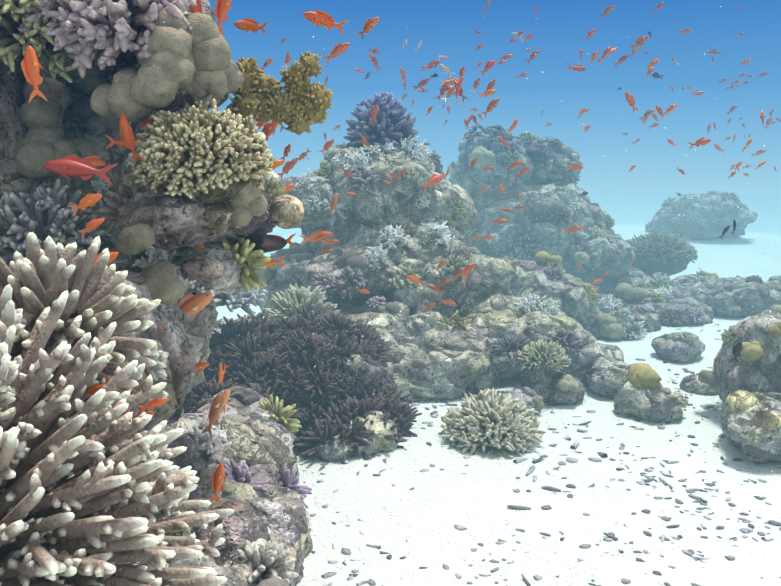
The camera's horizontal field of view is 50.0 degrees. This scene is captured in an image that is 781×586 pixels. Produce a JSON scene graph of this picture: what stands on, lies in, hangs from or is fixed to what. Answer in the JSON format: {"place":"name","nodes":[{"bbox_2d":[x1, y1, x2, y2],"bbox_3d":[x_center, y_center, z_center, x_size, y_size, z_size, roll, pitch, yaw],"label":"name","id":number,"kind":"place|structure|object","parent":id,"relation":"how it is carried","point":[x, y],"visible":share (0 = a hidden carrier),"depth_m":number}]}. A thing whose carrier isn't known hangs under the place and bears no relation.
{"place":"outdoors","nodes":[
{"label":"outdoors","id":0,"kind":"place"},
{"bbox_2d":[21,0,780,504],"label":"fish","id":1,"kind":"object","parent":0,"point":[73,164],"visible":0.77,"depth_m":2.81},
{"bbox_2d":[208,0,780,136],"label":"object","id":2,"kind":"structure","parent":0,"point":[447,28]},
{"bbox_2d":[216,136,780,585],"bbox_3d":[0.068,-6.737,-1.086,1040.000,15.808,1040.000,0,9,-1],"label":"sandy seabed","id":3,"kind":"structure","parent":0,"point":[476,494],"depth_m":2.69},
{"bbox_2d":[0,0,780,585],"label":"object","id":4,"kind":"object","parent":3,"relation":"on","point":[74,500],"visible":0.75,"depth_m":1.49},
{"bbox_2d":[0,0,780,585],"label":"reef rock","id":5,"kind":"object","parent":3,"relation":"on","point":[432,358],"visible":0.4,"depth_m":3.59},
{"bbox_2d":[12,6,780,584],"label":"soft coral","id":6,"kind":"object","parent":5,"relation":"on","point":[300,104],"visible":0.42,"depth_m":1.88},
{"bbox_2d":[296,268,780,585],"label":"rubble rock","id":7,"kind":"object","parent":3,"relation":"on","point":[458,575],"visible":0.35,"depth_m":2.58}
]}

